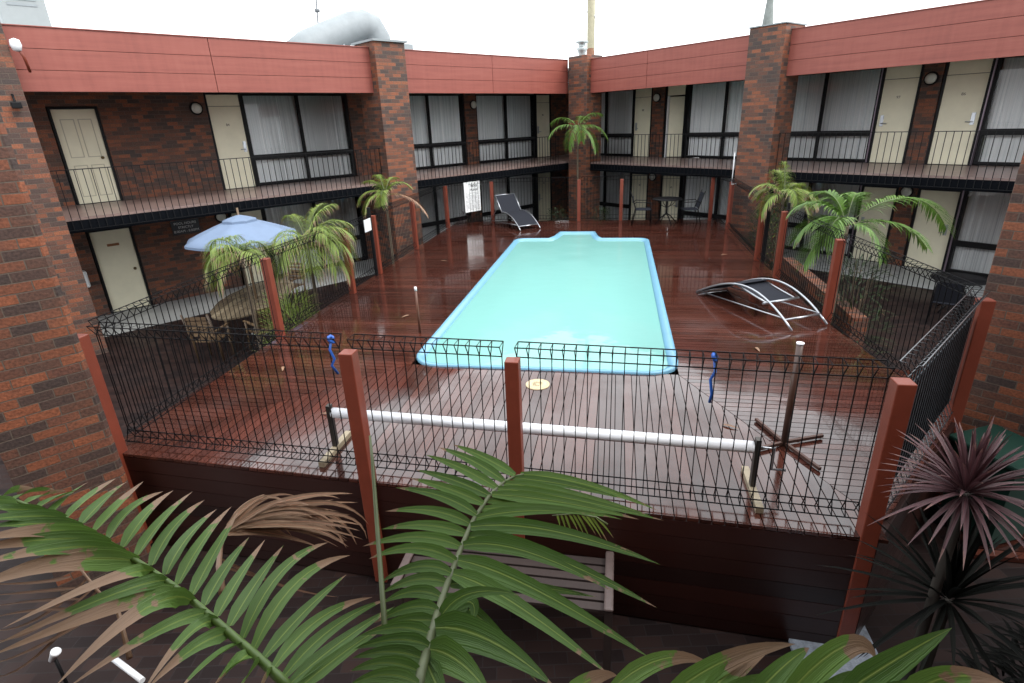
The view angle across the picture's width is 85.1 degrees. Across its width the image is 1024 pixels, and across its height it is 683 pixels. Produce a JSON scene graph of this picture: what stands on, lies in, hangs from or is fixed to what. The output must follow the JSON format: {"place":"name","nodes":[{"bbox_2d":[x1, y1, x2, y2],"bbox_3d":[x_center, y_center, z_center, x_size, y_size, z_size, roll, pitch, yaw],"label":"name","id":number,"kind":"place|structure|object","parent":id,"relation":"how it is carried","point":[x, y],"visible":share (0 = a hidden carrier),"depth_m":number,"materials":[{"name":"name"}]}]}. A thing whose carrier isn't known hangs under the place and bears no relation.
{"place":"outdoors","nodes":[
{"label":"outdoors","id":0,"kind":"place"},
{"bbox_2d":[0,0,51,26],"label":"roof unit","id":1,"kind":"structure","parent":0,"point":[27,12],"depth_m":11.22,"materials":[{"name":"white metal"}]},
{"bbox_2d":[243,307,273,349],"bbox_3d":[-4.839,-0.283,10.920,0.618,1.026,0.550,15,28,38],"label":"garden chair","id":2,"kind":"object","parent":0,"point":[261,323],"visible":0.27,"depth_m":10.71,"materials":[{"name":"brown wood"}]},
{"bbox_2d":[276,260,305,304],"bbox_3d":[-5.544,-1.488,14.047,0.550,1.026,0.618,6,23,19],"label":"garden chair","id":3,"kind":"object","parent":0,"point":[295,278],"visible":0.3,"depth_m":14.11,"materials":[{"name":"brown wood"}]},
{"bbox_2d":[98,217,566,336],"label":"concrete path","id":4,"kind":"structure","parent":0,"point":[138,317],"depth_m":14.20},
{"bbox_2d":[44,0,978,67],"label":"sky","id":5,"kind":"structure","parent":0,"point":[522,28],"materials":[{"name":"white"}]},
{"bbox_2d":[0,157,1023,682],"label":"ground","id":6,"kind":"structure","parent":0,"point":[552,659],"depth_m":4.94,"materials":[{"name":"brown soil"}]},
{"bbox_2d":[48,647,68,682],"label":"garden light","id":7,"kind":"object","parent":6,"relation":"on","point":[55,652],"visible":1,"depth_m":4.10,"materials":[{"name":"white plastic"}]},
{"bbox_2d":[0,113,150,594],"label":"brick pillar","id":8,"kind":"structure","parent":6,"relation":"on","point":[55,432],"depth_m":4.80,"materials":[{"name":"brown brick"}]},
{"bbox_2d":[111,657,144,682],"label":"white pipe","id":9,"kind":"object","parent":6,"relation":"on","point":[129,670],"visible":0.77,"depth_m":4.17,"materials":[{"name":"white plastic"}]},
{"bbox_2d":[180,314,234,362],"bbox_3d":[-5.754,-0.116,10.590,0.550,1.026,0.618,-1,22,3],"label":"garden chair","id":10,"kind":"object","parent":6,"relation":"on","point":[198,321],"visible":0.64,"depth_m":10.38,"materials":[{"name":"brown wood"}]},
{"bbox_2d":[200,234,277,348],"bbox_3d":[-4.478,-0.561,9.600,1.379,2.481,1.343,-2,22,0],"label":"palm tree","id":11,"kind":"object","parent":6,"relation":"on","point":[227,253],"visible":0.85,"depth_m":9.11,"materials":[{"name":"green plant"}]},
{"bbox_2d":[184,208,297,334],"bbox_3d":[-5.510,-1.464,11.751,2.088,2.660,2.088,-11,23,-21],"label":"market umbrella","id":12,"kind":"object","parent":6,"relation":"on","point":[248,228],"visible":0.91,"depth_m":11.00,"materials":[{"name":"blue fabric"}]},
{"bbox_2d":[210,279,293,341],"bbox_3d":[-5.555,-0.617,12.211,1.433,0.750,2.879,2,22,10],"label":"outdoor table","id":13,"kind":"object","parent":6,"relation":"on","point":[224,319],"visible":0.61,"depth_m":11.69,"materials":[{"name":"brown wood"}]},
{"bbox_2d":[252,286,320,350],"bbox_3d":[-3.984,-0.264,10.092,1.622,1.534,1.539,-10,23,-18],"label":"shrub","id":14,"kind":"object","parent":6,"relation":"on","point":[290,309],"visible":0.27,"depth_m":10.05,"materials":[{"name":"green plant"}]},
{"bbox_2d":[0,22,601,354],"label":"motel wing","id":15,"kind":"structure","parent":6,"relation":"on","point":[92,98],"depth_m":14.26,"materials":[{"name":"brown brick"}]},
{"bbox_2d":[10,94,22,108],"bbox_3d":[-8.505,-4.115,9.537,0.140,0.238,0.178,-21,28,-40],"label":"floodlight","id":16,"kind":"object","parent":15,"relation":"attached to","point":[16,105],"visible":1,"depth_m":9.52,"materials":[{"name":"black metal"}]},
{"bbox_2d":[9,38,31,72],"bbox_3d":[-8.388,-4.873,9.492,0.170,0.521,0.226,-14,24,-27],"label":"security camera","id":17,"kind":"object","parent":15,"relation":"attached to","point":[15,44],"visible":1,"depth_m":9.40,"materials":[{"name":"white plastic"}]},
{"bbox_2d":[46,106,123,204],"bbox_3d":[-9.793,-4.266,12.833,0.920,2.100,0.135,-21,28,-40],"label":"door","id":18,"kind":"structure","parent":15,"relation":"in","point":[79,134],"depth_m":12.80,"materials":[{"name":"beige paint"}]},
{"bbox_2d":[82,270,90,287],"bbox_3d":[-10.131,-1.478,13.214,0.140,0.400,0.200,-21,28,-40],"label":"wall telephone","id":19,"kind":"object","parent":15,"relation":"attached to","point":[86,278],"depth_m":13.17,"materials":[{"name":"white plastic"}]},
{"bbox_2d":[85,226,152,312],"bbox_3d":[-9.691,-1.780,13.815,0.920,2.050,0.135,-21,28,-40],"label":"door","id":20,"kind":"structure","parent":15,"relation":"in","point":[114,251],"depth_m":13.79,"materials":[{"name":"beige paint"}]},
{"bbox_2d":[170,218,200,235],"bbox_3d":[-8.511,-2.991,14.540,0.660,0.360,0.031,-21,28,-40],"label":"hours sign","id":21,"kind":"object","parent":15,"relation":"attached to","point":[186,226],"visible":1,"depth_m":14.53,"materials":[{"name":"black"}]},
{"bbox_2d":[50,148,382,231],"bbox_3d":[-6.989,-3.265,11.961,9.700,1.125,0.040,-21,28,-40],"label":"balcony railing","id":22,"kind":"object","parent":15,"relation":"attached to","point":[216,185],"visible":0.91,"depth_m":12.38,"materials":[{"name":"metal"}]},
{"bbox_2d":[203,92,257,189],"bbox_3d":[-7.480,-5.320,14.856,0.910,2.400,0.120,-21,28,-40],"label":"door","id":23,"kind":"structure","parent":15,"relation":"in","point":[227,123],"depth_m":14.82,"materials":[{"name":"beige paint"}]},
{"bbox_2d":[228,209,274,284],"bbox_3d":[-7.373,-2.704,15.888,0.910,2.070,0.120,-21,28,-40],"label":"door","id":24,"kind":"structure","parent":15,"relation":"in","point":[259,214],"depth_m":15.89,"materials":[{"name":"beige paint"}]},
{"bbox_2d":[240,94,356,184],"bbox_3d":[-6.180,-5.940,16.279,3.120,2.350,0.410,-21,28,-40],"label":"window","id":25,"kind":"structure","parent":15,"relation":"in","point":[276,124],"depth_m":16.20,"materials":[{"name":"clear glass"}]},
{"bbox_2d":[263,196,367,276],"bbox_3d":[-6.078,-3.454,17.260,3.120,2.300,0.410,-21,28,-40],"label":"window","id":26,"kind":"structure","parent":15,"relation":"in","point":[348,210],"depth_m":17.41,"materials":[{"name":"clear glass"}]},
{"bbox_2d":[314,0,319,22],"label":"antenna mast","id":27,"kind":"object","parent":15,"relation":"on","point":[317,10],"visible":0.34,"depth_m":14.87,"materials":[{"name":"grey metal"}]},
{"bbox_2d":[287,9,412,49],"bbox_3d":[-4.435,-8.164,15.075,3.464,1.587,1.070,-21,28,-40],"label":"roof duct","id":28,"kind":"object","parent":15,"relation":"on","point":[348,28],"visible":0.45,"depth_m":14.83,"materials":[{"name":"metal"}]},
{"bbox_2d":[409,94,467,168],"bbox_3d":[-2.910,-7.225,19.194,3.090,2.350,0.410,-21,28,-40],"label":"window","id":29,"kind":"structure","parent":15,"relation":"in","point":[435,118],"depth_m":19.43,"materials":[{"name":"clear glass"}]},
{"bbox_2d":[418,183,470,243],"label":"window","id":30,"kind":"structure","parent":15,"relation":"in","point":[453,194],"depth_m":20.37,"materials":[{"name":"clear glass"}]},
{"bbox_2d":[417,136,558,186],"bbox_3d":[-0.600,-5.774,17.657,6.260,1.125,0.040,-21,28,-40],"label":"balcony railing","id":31,"kind":"object","parent":15,"relation":"attached to","point":[486,159],"visible":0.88,"depth_m":17.48,"materials":[{"name":"metal"}]},
{"bbox_2d":[475,94,535,162],"bbox_3d":[-0.317,-8.243,21.506,3.110,2.350,0.410,-21,28,-40],"label":"window","id":32,"kind":"structure","parent":15,"relation":"in","point":[500,117],"depth_m":21.50,"materials":[{"name":"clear glass"}]},
{"bbox_2d":[481,174,536,220],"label":"window","id":33,"kind":"structure","parent":15,"relation":"in","point":[521,189],"depth_m":22.57,"materials":[{"name":"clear glass"}]},
{"bbox_2d":[535,94,550,157],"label":"door","id":34,"kind":"structure","parent":15,"relation":"in","point":[542,109],"depth_m":22.60,"materials":[{"name":"beige paint"}]},
{"bbox_2d":[536,172,551,220],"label":"door","id":35,"kind":"structure","parent":15,"relation":"in","point":[544,200],"depth_m":23.69,"materials":[{"name":"beige paint"}]},
{"bbox_2d":[263,203,359,311],"bbox_3d":[-3.545,-1.026,10.196,1.619,2.836,1.690,-2,22,0],"label":"palm tree","id":36,"kind":"object","parent":6,"relation":"on","point":[324,238],"visible":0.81,"depth_m":9.71,"materials":[{"name":"green plant"}]},
{"bbox_2d":[357,174,428,263],"bbox_3d":[-2.813,-2.426,13.394,1.487,3.036,1.264,-16,25,-31],"label":"palm tree","id":37,"kind":"object","parent":6,"relation":"on","point":[383,193],"visible":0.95,"depth_m":12.93,"materials":[{"name":"green plant"}]},
{"bbox_2d":[77,321,917,636],"bbox_3d":[-0.658,1.154,4.901,6.903,2.449,0.292,3,22,13],"label":"pool fence","id":38,"kind":"object","parent":6,"relation":"on","point":[895,417],"visible":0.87,"depth_m":4.50,"materials":[{"name":"black metal"}]},
{"bbox_2d":[327,334,338,374],"bbox_3d":[-1.515,0.111,4.731,0.062,0.347,0.080,-2,22,0],"label":"blue rope","id":39,"kind":"object","parent":38,"relation":"attached to","point":[331,342],"visible":0.92,"depth_m":4.70,"materials":[{"name":"blue"}]},
{"bbox_2d":[708,352,718,402],"bbox_3d":[1.491,0.267,4.141,0.052,0.394,0.082,9,24,26],"label":"blue rope","id":40,"kind":"object","parent":38,"relation":"hanging from","point":[713,354],"visible":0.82,"depth_m":4.11,"materials":[{"name":"blue"}]},
{"bbox_2d":[0,435,1003,682],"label":"palm tree","id":41,"kind":"object","parent":6,"relation":"on","point":[452,631],"visible":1,"depth_m":1.04,"materials":[{"name":"green plant"}]},
{"bbox_2d":[390,542,613,670],"bbox_3d":[-0.043,2.161,4.629,1.730,0.730,0.610,2,22,10],"label":"timber bench","id":42,"kind":"object","parent":6,"relation":"on","point":[602,601],"visible":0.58,"depth_m":4.42,"materials":[{"name":"wood"}]},
{"bbox_2d":[124,305,954,643],"bbox_3d":[1.206,-0.661,11.164,8.530,1.074,13.960,2,22,10],"label":"deck skirt","id":43,"kind":"object","parent":6,"relation":"on","point":[756,581],"visible":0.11,"depth_m":4.67,"materials":[{"name":"brown wood"}]},
{"bbox_2d":[134,360,709,513],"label":"deck joists","id":44,"kind":"object","parent":43,"relation":"on","point":[604,441],"visible":0.08,"depth_m":5.47,"materials":[{"name":"black wood"}]},
{"bbox_2d":[123,364,888,543],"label":"pool deck","id":45,"kind":"structure","parent":44,"relation":"on","point":[793,522],"depth_m":5.55,"materials":[{"name":"brown wood"}]},
{"bbox_2d":[526,379,549,389],"bbox_3d":[0.308,0.512,6.695,0.290,0.012,0.290,-2,22,0],"label":"skimmer lid","id":46,"kind":"object","parent":45,"relation":"on","point":[535,384],"visible":0.89,"depth_m":6.68,"materials":[{"name":"beige plastic"}]},
{"bbox_2d":[318,403,785,513],"bbox_3d":[0.221,0.935,4.967,4.116,0.500,0.582,3,22,13],"label":"pool cover roller","id":47,"kind":"object","parent":45,"relation":"on","point":[676,441],"visible":0.87,"depth_m":4.80,"materials":[{"name":"white"}]},
{"bbox_2d":[124,219,952,518],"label":"pool deck","id":48,"kind":"structure","parent":44,"relation":"on","point":[690,259],"depth_m":8.05,"materials":[{"name":"brown wood"}]},
{"bbox_2d":[88,183,449,433],"bbox_3d":[-2.999,-1.847,11.223,0.233,1.329,12.311,2,22,10],"label":"pool fence","id":49,"kind":"object","parent":48,"relation":"on","point":[271,292],"visible":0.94,"depth_m":8.20,"materials":[{"name":"black metal"}]},
{"bbox_2d":[342,207,378,285],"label":"pool gate","id":50,"kind":"structure","parent":48,"relation":"on","point":[374,261],"depth_m":11.38,"materials":[{"name":"black metal"}]},
{"bbox_2d":[363,218,371,232],"bbox_3d":[-2.908,-2.342,11.225,0.015,0.240,0.300,2,22,10],"label":"notice","id":51,"kind":"object","parent":50,"relation":"attached to","point":[367,225],"visible":1,"depth_m":11.20,"materials":[{"name":"white paper"}]},
{"bbox_2d":[414,287,420,332],"bbox_3d":[-1.423,-0.476,8.414,0.037,0.720,0.037,-2,22,0],"label":"stake","id":52,"kind":"object","parent":48,"relation":"on","point":[417,309],"visible":1,"depth_m":8.40,"materials":[{"name":"brown wood"}]},
{"bbox_2d":[490,193,540,230],"bbox_3d":[0.057,-3.964,16.876,0.686,0.868,2.069,-13,24,-24],"label":"sun lounger","id":53,"kind":"object","parent":48,"relation":"on","point":[508,204],"visible":0.99,"depth_m":16.94,"materials":[{"name":"fabric"}]},
{"bbox_2d":[417,231,677,376],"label":"swimming pool","id":54,"kind":"structure","parent":48,"relation":"in","point":[443,328],"depth_m":8.77,"materials":[{"name":"blue tile"}]},
{"bbox_2d":[426,234,667,370],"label":"pool water","id":55,"kind":"structure","parent":54,"relation":"in","point":[587,289],"depth_m":9.36,"materials":[{"name":"teal liquid"}]},
{"bbox_2d":[447,174,714,224],"bbox_3d":[2.009,-4.311,16.945,7.831,1.329,0.890,-1,22,4],"label":"pool fence","id":56,"kind":"object","parent":48,"relation":"on","point":[621,202],"visible":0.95,"depth_m":16.89,"materials":[{"name":"black metal"}]},
{"bbox_2d":[464,181,480,212],"bbox_3d":[-1.216,-4.463,17.185,0.636,0.899,0.014,-21,28,-40],"label":"pool sign","id":57,"kind":"object","parent":56,"relation":"attached to","point":[471,202],"visible":1,"depth_m":17.17,"materials":[{"name":"white plastic"}]},
{"bbox_2d":[630,191,651,224],"bbox_3d":[3.756,-3.901,16.267,0.624,0.937,0.508,2,22,10],"label":"patio chair","id":58,"kind":"object","parent":48,"relation":"on","point":[643,209],"visible":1,"depth_m":16.14,"materials":[{"name":"black metal"}]},
{"bbox_2d":[653,196,681,224],"bbox_3d":[4.496,-3.794,16.222,0.840,0.730,0.840,2,22,10],"label":"patio table","id":59,"kind":"object","parent":48,"relation":"on","point":[667,199],"visible":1,"depth_m":16.14,"materials":[{"name":"black metal"}]},
{"bbox_2d":[678,190,705,225],"bbox_3d":[5.144,-3.842,15.975,0.624,0.937,0.508,0,22,6],"label":"patio chair","id":60,"kind":"object","parent":48,"relation":"on","point":[698,201],"visible":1,"depth_m":15.93,"materials":[{"name":"black metal"}]},
{"bbox_2d":[696,278,827,330],"bbox_3d":[3.930,-0.755,8.945,0.678,0.431,2.212,-9,23,-17],"label":"sun lounger","id":61,"kind":"object","parent":48,"relation":"on","point":[763,290],"visible":1,"depth_m":8.71,"materials":[{"name":"metal"}]},
{"bbox_2d":[757,189,790,269],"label":"pool gate","id":62,"kind":"structure","parent":48,"relation":"on","point":[763,253],"depth_m":11.09,"materials":[{"name":"black metal"}]},
{"bbox_2d":[755,341,823,470],"bbox_3d":[2.573,0.493,5.102,0.701,1.045,0.624,13,26,34],"label":"umbrella stand","id":63,"kind":"object","parent":48,"relation":"on","point":[782,440],"visible":0.87,"depth_m":5.13,"materials":[{"name":"brown wood"}]},
{"bbox_2d":[545,207,567,220],"bbox_3d":[1.482,-3.891,18.255,1.024,1.072,0.936,-2,22,0],"label":"shrub","id":64,"kind":"object","parent":6,"relation":"on","point":[555,214],"visible":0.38,"depth_m":18.12,"materials":[{"name":"green plant"}]},
{"bbox_2d":[548,113,607,219],"bbox_3d":[2.096,-5.184,18.241,1.752,4.234,1.699,-19,27,-36],"label":"palm tree","id":65,"kind":"object","parent":6,"relation":"on","point":[577,131],"visible":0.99,"depth_m":17.40,"materials":[{"name":"green plant"}]},
{"bbox_2d":[743,207,788,269],"bbox_3d":[6.141,-2.307,13.580,1.268,2.009,1.250,-16,25,-31],"label":"shrub","id":66,"kind":"object","parent":6,"relation":"on","point":[772,246],"visible":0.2,"depth_m":13.44,"materials":[{"name":"green plant"}]},
{"bbox_2d":[754,168,788,253],"bbox_3d":[6.640,-3.265,14.142,0.892,2.131,0.856,-2,22,0],"label":"shrub","id":67,"kind":"object","parent":6,"relation":"on","point":[773,203],"visible":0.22,"depth_m":14.07,"materials":[{"name":"green plant"}]},
{"bbox_2d":[748,161,819,270],"bbox_3d":[5.335,-1.960,11.213,1.316,3.150,1.279,-2,22,0],"label":"palm tree","id":68,"kind":"object","parent":6,"relation":"on","point":[798,194],"visible":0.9,"depth_m":10.81,"materials":[{"name":"green plant"}]},
{"bbox_2d":[566,0,1023,276],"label":"motel wing","id":69,"kind":"structure","parent":6,"relation":"on","point":[952,67],"depth_m":14.41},
{"bbox_2d":[576,40,588,55],"bbox_3d":[2.397,-9.795,19.094,0.440,0.958,0.440,-2,22,0],"label":"roof cowl","id":70,"kind":"object","parent":69,"relation":"on","point":[582,48],"visible":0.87,"depth_m":18.89,"materials":[{"name":"metal"}]},
{"bbox_2d":[557,0,607,57],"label":"flue pole","id":71,"kind":"object","parent":69,"relation":"on","point":[590,12],"visible":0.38,"depth_m":19.96,"materials":[{"name":"metal"}]},
{"bbox_2d":[599,171,630,219],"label":"window","id":72,"kind":"structure","parent":69,"relation":"in","point":[610,189],"depth_m":22.71,"materials":[{"name":"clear glass"}]},
{"bbox_2d":[601,89,640,155],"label":"window","id":73,"kind":"structure","parent":69,"relation":"in","point":[617,106],"depth_m":21.64,"materials":[{"name":"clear glass"}]},
{"bbox_2d":[629,173,648,219],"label":"door","id":74,"kind":"structure","parent":69,"relation":"in","point":[635,183],"depth_m":21.51,"materials":[{"name":"beige paint"}]},
{"bbox_2d":[631,88,652,156],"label":"door","id":75,"kind":"structure","parent":69,"relation":"in","point":[642,107],"depth_m":20.54,"materials":[{"name":"beige paint"}]},
{"bbox_2d":[590,133,738,176],"bbox_3d":[4.327,-5.831,17.291,0.040,1.125,6.060,-18,27,-35],"label":"balcony railing","id":76,"kind":"object","parent":69,"relation":"attached to","point":[662,152],"visible":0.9,"depth_m":17.00,"materials":[{"name":"black metal"}]},
{"bbox_2d":[659,174,681,219],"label":"door","id":77,"kind":"structure","parent":69,"relation":"in","point":[674,189],"depth_m":20.42,"materials":[{"name":"beige paint"}]},
{"bbox_2d":[667,96,684,156],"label":"door","id":78,"kind":"structure","parent":69,"relation":"in","point":[676,114],"depth_m":19.75,"materials":[{"name":"beige paint"}]},
{"bbox_2d":[679,176,733,222],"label":"window","id":79,"kind":"structure","parent":69,"relation":"in","point":[685,189],"depth_m":19.62,"materials":[{"name":"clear glass"}]},
{"bbox_2d":[683,80,744,157],"bbox_3d":[7.104,-7.223,18.151,0.410,2.350,3.120,-18,27,-35],"label":"window","id":80,"kind":"structure","parent":69,"relation":"in","point":[716,107],"depth_m":18.55,"materials":[{"name":"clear glass"}]},
{"bbox_2d":[779,181,860,256],"bbox_3d":[8.951,-3.995,17.072,0.410,2.300,3.120,-18,27,-35],"label":"window","id":81,"kind":"structure","parent":69,"relation":"in","point":[840,188],"depth_m":16.64,"materials":[{"name":"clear glass"}]},
{"bbox_2d":[788,68,881,161],"bbox_3d":[8.849,-6.481,16.091,0.410,2.350,3.120,-18,27,-35],"label":"window","id":82,"kind":"structure","parent":69,"relation":"in","point":[843,101],"depth_m":15.73,"materials":[{"name":"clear glass"}]},
{"bbox_2d":[849,185,898,261],"bbox_3d":[10.058,-3.272,15.520,0.120,2.070,0.890,-18,27,-35],"label":"door","id":83,"kind":"structure","parent":69,"relation":"in","point":[879,192],"depth_m":15.43,"materials":[{"name":"beige paint"}]},
{"bbox_2d":[867,64,924,163],"bbox_3d":[9.950,-5.888,14.488,0.120,2.400,0.890,-18,27,-35],"label":"door","id":84,"kind":"structure","parent":69,"relation":"in","point":[898,97],"depth_m":14.46,"materials":[{"name":"beige paint"}]},
{"bbox_2d":[774,130,1023,190],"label":"balcony railing","id":85,"kind":"object","parent":69,"relation":"attached to","point":[903,157],"visible":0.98,"depth_m":12.24,"materials":[{"name":"black metal"}]},
{"bbox_2d":[902,188,962,271],"bbox_3d":[10.915,-2.906,14.506,0.120,2.070,0.940,-18,27,-35],"label":"door","id":86,"kind":"structure","parent":69,"relation":"in","point":[950,200],"depth_m":14.49,"materials":[{"name":"beige paint"}]},
{"bbox_2d":[925,58,996,165],"bbox_3d":[10.808,-5.523,13.474,0.120,2.400,0.940,-18,27,-35],"label":"door","id":87,"kind":"structure","parent":69,"relation":"in","point":[962,98],"depth_m":13.45,"materials":[{"name":"beige paint"}]},
{"bbox_2d":[945,191,1011,276],"bbox_3d":[12.357,-2.547,13.051,0.410,2.300,3.150,-18,27,-35],"label":"window","id":88,"kind":"structure","parent":69,"relation":"in","point":[981,217],"depth_m":13.92,"materials":[{"name":"clear glass"}]},
{"bbox_2d":[972,56,1023,164],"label":"window","id":89,"kind":"structure","parent":69,"relation":"in","point":[1004,110],"depth_m":12.97,"materials":[{"name":"clear glass"}]},
{"bbox_2d":[780,257,868,348],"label":"planter wall","id":90,"kind":"structure","parent":6,"relation":"on","point":[820,296],"depth_m":10.42,"materials":[{"name":"brick"}]},
{"bbox_2d":[711,175,996,496],"bbox_3d":[5.167,-1.496,11.012,0.337,2.449,11.811,1,22,8],"label":"pool fence","id":91,"kind":"object","parent":6,"relation":"on","point":[983,315],"visible":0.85,"depth_m":7.28,"materials":[{"name":"black metal"}]},
{"bbox_2d":[731,153,735,184],"bbox_3d":[5.862,-4.531,14.634,0.135,0.820,0.035,-2,22,0],"label":"white rod","id":92,"kind":"object","parent":91,"relation":"attached to","point":[733,169],"visible":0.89,"depth_m":14.63,"materials":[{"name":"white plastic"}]},
{"bbox_2d":[886,289,990,510],"bbox_3d":[3.556,0.415,4.706,2.288,1.252,0.138,-21,28,-39],"label":"pool fence","id":93,"kind":"object","parent":91,"relation":"attached to","point":[934,380],"visible":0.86,"depth_m":4.69,"materials":[{"name":"red paint"},{"name":"black wire"}]},
{"bbox_2d":[813,252,904,355],"bbox_3d":[5.819,-0.612,9.525,1.692,1.861,1.582,-2,22,0],"label":"shrub","id":94,"kind":"object","parent":6,"relation":"on","point":[867,282],"visible":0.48,"depth_m":9.38,"materials":[{"name":"green plant"}]},
{"bbox_2d":[785,189,955,325],"bbox_3d":[5.988,-1.048,9.273,2.939,2.829,1.483,-2,22,0],"label":"palm tree","id":95,"kind":"object","parent":6,"relation":"on","point":[841,201],"visible":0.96,"depth_m":8.90,"materials":[{"name":"green plant"}]},
{"bbox_2d":[926,280,966,324],"bbox_3d":[8.586,-0.812,10.993,0.508,0.937,0.624,15,28,38],"label":"patio chair","id":96,"kind":"object","parent":6,"relation":"on","point":[947,295],"visible":0.69,"depth_m":10.80,"materials":[{"name":"black metal"}]},
{"bbox_2d":[890,369,1023,562],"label":"deck","id":97,"kind":"structure","parent":6,"relation":"on","point":[1001,548],"depth_m":5.38,"materials":[{"name":"brown wood"}]},
{"bbox_2d":[927,424,1023,546],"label":"wheelie bin","id":98,"kind":"object","parent":97,"relation":"on","point":[1015,441],"visible":0.41,"depth_m":5.33,"materials":[{"name":"green plastic"}]},
{"bbox_2d":[959,152,1023,436],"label":"brick pillar","id":99,"kind":"structure","parent":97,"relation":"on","point":[997,389],"depth_m":5.56,"materials":[{"name":"brown brick"}]},
{"bbox_2d":[930,272,986,312],"bbox_3d":[9.244,-0.970,11.627,1.000,0.730,1.000,2,22,10],"label":"patio table","id":100,"kind":"object","parent":6,"relation":"on","point":[978,280],"visible":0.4,"depth_m":11.48,"materials":[{"name":"black metal"}]},
{"bbox_2d":[945,603,1023,682],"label":"shrub","id":101,"kind":"object","parent":6,"relation":"on","point":[1005,663],"visible":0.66,"depth_m":3.57,"materials":[{"name":"green plant"}]},
{"bbox_2d":[762,0,773,24],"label":"church spire","id":102,"kind":"structure","parent":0,"point":[768,14],"depth_m":48.20,"materials":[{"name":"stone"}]},
{"bbox_2d":[566,217,987,296],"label":"concrete path","id":103,"kind":"structure","parent":0,"point":[920,283],"depth_m":14.68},
{"bbox_2d":[788,625,877,678],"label":"stone path","id":104,"kind":"structure","parent":0,"point":[851,664],"depth_m":4.49,"materials":[{"name":"grey stone"}]},
{"bbox_2d":[815,497,1023,680],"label":"flax plant","id":105,"kind":"object","parent":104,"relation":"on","point":[959,579],"visible":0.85,"depth_m":3.31,"materials":[{"name":"black plant"}]},
{"bbox_2d":[867,415,1023,679],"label":"cordyline","id":106,"kind":"object","parent":104,"relation":"on","point":[970,476],"visible":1,"depth_m":3.05,"materials":[{"name":"purple plant"}]}
]}

